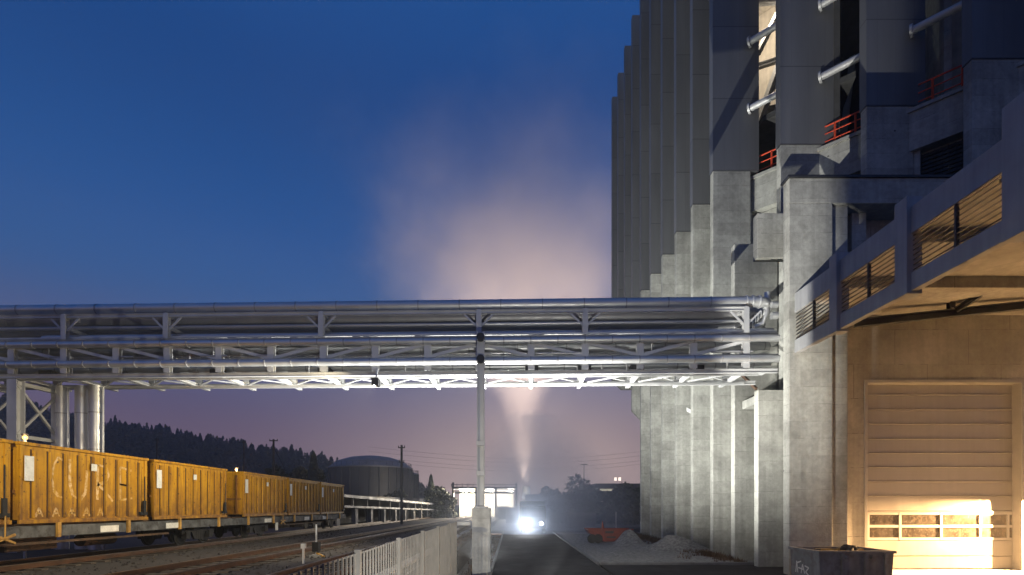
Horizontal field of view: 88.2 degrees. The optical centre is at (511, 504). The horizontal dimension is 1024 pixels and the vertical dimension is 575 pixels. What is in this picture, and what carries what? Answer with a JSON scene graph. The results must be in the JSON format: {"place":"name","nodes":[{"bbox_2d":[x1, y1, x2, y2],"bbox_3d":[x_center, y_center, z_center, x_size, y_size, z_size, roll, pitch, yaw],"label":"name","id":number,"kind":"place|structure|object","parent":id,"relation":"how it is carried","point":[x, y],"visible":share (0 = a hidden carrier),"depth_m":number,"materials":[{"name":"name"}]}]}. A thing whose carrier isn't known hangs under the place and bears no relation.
{"place":"outdoors","nodes":[
{"label":"outdoors","id":0,"kind":"place"},
{"bbox_2d":[25,425,457,507],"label":"hill","id":1,"kind":"structure","parent":0,"point":[106,451],"depth_m":299.16,"materials":[{"name":"green plant"}]},
{"bbox_2d":[0,393,445,498],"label":"forest","id":2,"kind":"object","parent":1,"relation":"on","point":[186,447],"visible":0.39,"depth_m":305.24,"materials":[{"name":"green plant"}]},
{"bbox_2d":[0,0,639,534],"label":"sky","id":3,"kind":"structure","parent":0,"point":[152,151],"materials":[{"name":"blue"}]},
{"bbox_2d":[238,505,639,574],"bbox_3d":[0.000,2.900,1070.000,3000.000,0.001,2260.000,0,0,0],"label":"ground","id":4,"kind":"structure","parent":0,"point":[501,523],"depth_m":75.80,"materials":[{"name":"soil"}]},
{"bbox_2d":[0,516,498,574],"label":"rail yard","id":5,"kind":"structure","parent":4,"relation":"on","point":[106,567],"depth_m":23.70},
{"bbox_2d":[21,434,28,557],"bbox_3d":[-18.076,-0.155,19.600,0.221,4.910,0.210,0,0,0],"label":"yard lamp","id":6,"kind":"object","parent":5,"relation":"on","point":[25,437],"visible":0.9,"depth_m":19.56,"materials":[{"name":"metal"}]},
{"bbox_2d":[0,379,54,552],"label":"support tower","id":7,"kind":"structure","parent":5,"relation":"on","point":[17,425],"depth_m":23.00,"materials":[{"name":"metal"}]},
{"bbox_2d":[0,517,432,574],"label":"railway track","id":8,"kind":"structure","parent":5,"relation":"on","point":[42,563],"depth_m":21.88,"materials":[{"name":"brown wood"}]},
{"bbox_2d":[0,516,235,552],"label":"flat wagon","id":9,"kind":"object","parent":8,"relation":"on","point":[15,537],"visible":0.98,"depth_m":18.95,"materials":[{"name":"grey paint"}]},
{"bbox_2d":[0,438,12,524],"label":"freight container","id":10,"kind":"object","parent":9,"relation":"on","point":[5,447],"visible":0.98,"depth_m":15.00,"materials":[{"name":"yellow metal"}]},
{"bbox_2d":[10,441,148,523],"bbox_3d":[-15.630,-0.619,18.163,2.600,2.430,5.550,0,0,0],"label":"freight container","id":11,"kind":"object","parent":9,"relation":"on","point":[51,484],"visible":0.96,"depth_m":17.40,"materials":[{"name":"yellow metal"}]},
{"bbox_2d":[117,459,227,519],"bbox_3d":[-15.630,-0.582,23.963,2.600,2.430,5.550,0,0,0],"label":"freight container","id":12,"kind":"object","parent":9,"relation":"on","point":[176,490],"visible":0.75,"depth_m":23.30,"materials":[{"name":"yellow metal"}]},
{"bbox_2d":[210,513,345,537],"bbox_3d":[-15.610,1.148,36.597,2.600,1.570,19.140,0,0,0],"label":"flat wagon","id":13,"kind":"object","parent":8,"relation":"on","point":[244,527],"visible":0.91,"depth_m":31.99,"materials":[{"name":"black metal"}]},
{"bbox_2d":[198,471,286,516],"bbox_3d":[-15.630,-0.536,31.063,2.600,2.430,5.550,0,0,0],"label":"freight container","id":14,"kind":"object","parent":13,"relation":"on","point":[251,494],"visible":0.74,"depth_m":29.75,"materials":[{"name":"yellow metal"}]},
{"bbox_2d":[279,477,319,514],"bbox_3d":[-15.630,-0.498,36.813,2.600,2.430,5.550,0,0,0],"label":"freight container","id":15,"kind":"object","parent":13,"relation":"on","point":[302,496],"visible":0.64,"depth_m":36.27,"materials":[{"name":"yellow metal"}]},
{"bbox_2d":[319,482,343,513],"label":"freight container","id":16,"kind":"object","parent":13,"relation":"on","point":[331,498],"visible":0.5,"depth_m":42.27,"materials":[{"name":"yellow metal"}]},
{"bbox_2d":[14,531,471,574],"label":"loose ballast","id":17,"kind":"structure","parent":5,"relation":"on","point":[246,571],"depth_m":20.06,"materials":[{"name":"gravel"}]},
{"bbox_2d":[242,440,245,470],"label":"utility pole","id":18,"kind":"object","parent":5,"relation":"on","point":[243,442],"visible":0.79,"depth_m":79.91,"materials":[{"name":"brown wood"}]},
{"bbox_2d":[269,439,277,475],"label":"utility pole","id":19,"kind":"object","parent":5,"relation":"on","point":[273,459],"visible":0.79,"depth_m":69.89,"materials":[{"name":"brown wood"}]},
{"bbox_2d":[103,516,471,574],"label":"railway track","id":20,"kind":"structure","parent":5,"relation":"on","point":[230,563],"depth_m":19.61,"materials":[{"name":"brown wood"}]},
{"bbox_2d":[301,544,305,563],"bbox_3d":[-7.188,1.713,18.200,0.140,0.710,0.140,0,0,0],"label":"marker post","id":21,"kind":"object","parent":5,"relation":"on","point":[303,546],"visible":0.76,"depth_m":18.16,"materials":[{"name":"metal"}]},
{"bbox_2d":[309,524,324,557],"bbox_3d":[-7.515,1.433,20.500,0.569,1.300,0.400,0,0,0],"label":"railway switch stand","id":22,"kind":"object","parent":5,"relation":"on","point":[316,547],"visible":0.85,"depth_m":20.38,"materials":[{"name":"metal"}]},
{"bbox_2d":[267,516,494,574],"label":"railway track","id":23,"kind":"structure","parent":5,"relation":"on","point":[298,568],"depth_m":17.34,"materials":[{"name":"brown wood"}]},
{"bbox_2d":[398,445,404,523],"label":"utility pole","id":24,"kind":"object","parent":5,"relation":"on","point":[401,461],"visible":0.94,"depth_m":61.89,"materials":[{"name":"brown wood"}]},
{"bbox_2d":[370,447,638,471],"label":"overhead line","id":25,"kind":"object","parent":24,"relation":"attached to","point":[509,458],"visible":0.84,"depth_m":149.45,"materials":[{"name":"black metal"}]},
{"bbox_2d":[377,527,471,574],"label":"cable trough","id":26,"kind":"object","parent":5,"relation":"on","point":[466,531],"visible":0.2,"depth_m":20.39,"materials":[{"name":"concrete"}]},
{"bbox_2d":[422,474,436,516],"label":"conifer tree","id":27,"kind":"object","parent":5,"relation":"on","point":[430,483],"visible":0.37,"depth_m":103.66,"materials":[{"name":"green plant"}]},
{"bbox_2d":[264,464,289,477],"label":"broadleaf tree","id":28,"kind":"object","parent":4,"relation":"on","point":[279,471],"visible":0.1,"depth_m":94.38,"materials":[{"name":"green plant"}]},
{"bbox_2d":[285,466,307,513],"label":"broadleaf tree","id":29,"kind":"object","parent":4,"relation":"on","point":[301,472],"visible":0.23,"depth_m":98.89,"materials":[{"name":"green plant"}]},
{"bbox_2d":[305,451,322,481],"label":"conifer tree","id":30,"kind":"object","parent":4,"relation":"on","point":[312,472],"visible":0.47,"depth_m":96.43,"materials":[{"name":"green plant"}]},
{"bbox_2d":[316,469,326,481],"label":"broadleaf tree","id":31,"kind":"object","parent":4,"relation":"on","point":[322,474],"visible":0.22,"depth_m":97.73,"materials":[{"name":"green plant"}]},
{"bbox_2d":[328,455,411,497],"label":"storage tank","id":32,"kind":"object","parent":4,"relation":"on","point":[371,475],"visible":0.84,"depth_m":121.32,"materials":[{"name":"metal"}]},
{"bbox_2d":[302,494,457,526],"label":"platform shed","id":33,"kind":"structure","parent":4,"relation":"on","point":[366,509],"depth_m":72.11,"materials":[{"name":"white metal"}]},
{"bbox_2d":[381,488,408,497],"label":"broadleaf tree","id":34,"kind":"object","parent":4,"relation":"on","point":[395,494],"visible":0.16,"depth_m":104.28,"materials":[{"name":"green plant"}]},
{"bbox_2d":[412,472,413,497],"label":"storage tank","id":35,"kind":"object","parent":4,"relation":"on","point":[412,484],"visible":0.07,"depth_m":154.85,"materials":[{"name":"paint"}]},
{"bbox_2d":[414,470,418,497],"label":"storage tank","id":36,"kind":"object","parent":4,"relation":"on","point":[416,485],"visible":0.27,"depth_m":166.81,"materials":[{"name":"metal"}]},
{"bbox_2d":[416,485,457,517],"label":"broadleaf tree","id":37,"kind":"object","parent":4,"relation":"on","point":[434,498],"visible":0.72,"depth_m":99.46,"materials":[{"name":"green plant"}]},
{"bbox_2d":[438,494,457,517],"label":"broadleaf tree","id":38,"kind":"object","parent":4,"relation":"on","point":[449,511],"visible":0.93,"depth_m":99.04,"materials":[{"name":"green plant"}]},
{"bbox_2d":[457,535,499,574],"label":"verge","id":39,"kind":"structure","parent":4,"relation":"on","point":[464,570],"depth_m":27.36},
{"bbox_2d":[289,522,470,574],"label":"fence","id":40,"kind":"object","parent":39,"relation":"on","point":[443,558],"visible":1,"depth_m":11.73,"materials":[{"name":"grey metal"}]},
{"bbox_2d":[406,529,746,574],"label":"weeds","id":41,"kind":"object","parent":39,"relation":"on","point":[652,539],"visible":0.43,"depth_m":29.81,"materials":[{"name":"plant"}]},
{"bbox_2d":[451,482,516,518],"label":"loading shed","id":42,"kind":"structure","parent":4,"relation":"on","point":[498,500],"depth_m":108.50,"materials":[{"name":"paint"}]},
{"bbox_2d":[488,531,503,574],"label":"kerb","id":43,"kind":"structure","parent":4,"relation":"on","point":[494,560],"depth_m":27.25,"materials":[{"name":"concrete"}]},
{"bbox_2d":[504,494,546,522],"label":"plant shed","id":44,"kind":"structure","parent":4,"relation":"on","point":[512,514],"depth_m":80.00,"materials":[{"name":"grey metal"}]},
{"bbox_2d":[522,486,529,500],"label":"steam stack","id":45,"kind":"object","parent":4,"relation":"on","point":[526,489],"visible":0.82,"depth_m":111.31,"materials":[{"name":"grey metal"}]},
{"bbox_2d":[540,486,569,520],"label":"broadleaf tree","id":46,"kind":"object","parent":4,"relation":"on","point":[548,494],"visible":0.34,"depth_m":92.07,"materials":[{"name":"green plant"}]},
{"bbox_2d":[547,491,589,523],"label":"broadleaf tree","id":47,"kind":"object","parent":4,"relation":"on","point":[566,499],"visible":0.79,"depth_m":79.51,"materials":[{"name":"green plant"}]},
{"bbox_2d":[552,531,598,565],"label":"kerb","id":48,"kind":"structure","parent":4,"relation":"on","point":[582,552],"depth_m":31.13,"materials":[{"name":"concrete"}]},
{"bbox_2d":[555,473,602,518],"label":"broadleaf tree","id":49,"kind":"object","parent":4,"relation":"on","point":[580,490],"visible":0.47,"depth_m":82.45,"materials":[{"name":"green plant"}]},
{"bbox_2d":[580,489,610,522],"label":"broadleaf tree","id":50,"kind":"object","parent":4,"relation":"on","point":[592,498],"visible":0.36,"depth_m":81.05,"materials":[{"name":"green plant"}]},
{"bbox_2d":[589,491,630,524],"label":"broadleaf tree","id":51,"kind":"object","parent":4,"relation":"on","point":[608,507],"visible":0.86,"depth_m":74.35,"materials":[{"name":"green plant"}]},
{"bbox_2d":[615,512,616,527],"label":"steel post","id":52,"kind":"object","parent":4,"relation":"on","point":[615,519],"visible":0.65,"depth_m":52.00,"materials":[{"name":"grey metal"}]},
{"bbox_2d":[609,482,633,500],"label":"broadleaf tree","id":53,"kind":"object","parent":4,"relation":"on","point":[620,488],"visible":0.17,"depth_m":87.03,"materials":[{"name":"green plant"}]},
{"bbox_2d":[617,487,639,524],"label":"broadleaf tree","id":54,"kind":"object","parent":4,"relation":"on","point":[629,498],"visible":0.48,"depth_m":77.70,"materials":[{"name":"green plant"}]},
{"bbox_2d":[555,529,753,562],"bbox_3d":[9.060,2.265,38.510,9.880,1.120,27.780,0,0,0],"label":"gravel strip","id":55,"kind":"object","parent":4,"relation":"on","point":[629,545],"visible":0.59,"depth_m":31.10,"materials":[{"name":"grey gravel"}]},
{"bbox_2d":[584,528,633,542],"bbox_3d":[7.082,2.285,38.775,3.343,1.030,1.750,0,0,0],"label":"bin trailer","id":56,"kind":"object","parent":55,"relation":"on","point":[598,535],"visible":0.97,"depth_m":38.00,"materials":[{"name":"orange paint"}]},
{"bbox_2d":[601,565,1009,574],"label":"forecourt","id":57,"kind":"structure","parent":4,"relation":"on","point":[683,570],"depth_m":22.71,"materials":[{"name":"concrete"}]},
{"bbox_2d":[600,562,753,566],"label":"kerb","id":58,"kind":"structure","parent":57,"relation":"on","point":[676,563],"depth_m":24.45,"materials":[{"name":"concrete"}]},
{"bbox_2d":[788,546,896,574],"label":"skip","id":59,"kind":"object","parent":57,"relation":"on","point":[807,560],"visible":1,"depth_m":18.30,"materials":[{"name":"grey paint"}]},
{"bbox_2d":[814,544,863,550],"bbox_3d":[11.941,1.688,19.250,2.348,0.488,1.700,0,0,0],"label":"scrap heap","id":60,"kind":"object","parent":59,"relation":"in","point":[845,547],"visible":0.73,"depth_m":19.07,"materials":[{"name":"black metal"}]},
{"bbox_2d":[892,570,1023,574],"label":"apron","id":61,"kind":"object","parent":57,"relation":"on","point":[956,572],"visible":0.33,"depth_m":21.63,"materials":[{"name":"concrete"}]},
{"bbox_2d":[611,0,1023,554],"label":"plant hall","id":62,"kind":"structure","parent":4,"relation":"on","point":[728,117],"depth_m":29.15,"materials":[{"name":"grey concrete"}]},
{"bbox_2d":[731,91,1023,574],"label":"gate building","id":63,"kind":"structure","parent":4,"relation":"on","point":[888,414],"depth_m":22.20,"materials":[{"name":"concrete"}]},
{"bbox_2d":[868,385,1012,568],"bbox_3d":[18.358,-1.199,22.625,6.895,7.958,0.130,0,0,0],"label":"sectional door","id":64,"kind":"structure","parent":63,"relation":"in","point":[940,481],"depth_m":22.60,"materials":[{"name":"metal"}]},
{"bbox_2d":[472,508,490,574],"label":"concrete pier","id":65,"kind":"structure","parent":0,"point":[481,541],"depth_m":20.90,"materials":[{"name":"grey concrete"}]},
{"bbox_2d":[0,291,780,507],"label":"pipe bridge","id":66,"kind":"structure","parent":65,"relation":"on","point":[632,340],"depth_m":22.50,"materials":[{"name":"metal"}]},
{"bbox_2d":[55,385,68,548],"bbox_3d":[-20.893,-1.600,24.600,0.682,7.800,0.519,0,0,0],"label":"riser pipe","id":67,"kind":"object","parent":66,"relation":"attached to","point":[61,415],"visible":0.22,"depth_m":24.43,"materials":[{"name":"metal"}]},
{"bbox_2d":[74,385,87,548],"bbox_3d":[-19.998,-1.600,24.565,0.579,7.800,0.676,0,0,-40],"label":"riser pipe","id":68,"kind":"object","parent":66,"relation":"attached to","point":[80,416],"visible":0.23,"depth_m":24.37,"materials":[{"name":"metal"}]},
{"bbox_2d":[88,384,103,549],"bbox_3d":[-19.194,-1.600,24.365,0.579,7.800,0.676,0,0,-40],"label":"riser pipe","id":69,"kind":"object","parent":66,"relation":"attached to","point":[95,417],"visible":0.49,"depth_m":24.19,"materials":[{"name":"metal"}]},
{"bbox_2d":[371,368,379,386],"bbox_3d":[-5.540,-5.187,21.471,0.320,0.793,0.501,0,0,0],"label":"floodlight","id":70,"kind":"object","parent":66,"relation":"attached to","point":[375,381],"visible":1,"depth_m":21.22,"materials":[{"name":"paint"}]},
{"bbox_2d":[492,531,610,574],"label":"road","id":71,"kind":"structure","parent":0,"point":[535,553],"depth_m":27.79,"materials":[{"name":"grey asphalt"}]},
{"bbox_2d":[519,501,545,532],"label":"truck","id":72,"kind":"object","parent":71,"relation":"on","point":[532,514],"visible":1,"depth_m":51.14,"materials":[{"name":"white paint"}]},
{"bbox_2d":[491,527,639,532],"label":"cross road","id":73,"kind":"structure","parent":0,"point":[502,529],"depth_m":58.79,"materials":[{"name":"grey asphalt"}]},
{"bbox_2d":[546,511,595,528],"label":"panel fence","id":74,"kind":"object","parent":73,"relation":"on","point":[593,520],"visible":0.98,"depth_m":59.98,"materials":[{"name":"grey metal"}]},
{"bbox_2d":[584,477,639,509],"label":"flat building","id":75,"kind":"structure","parent":0,"point":[605,487],"depth_m":149.60,"materials":[{"name":"beige"}]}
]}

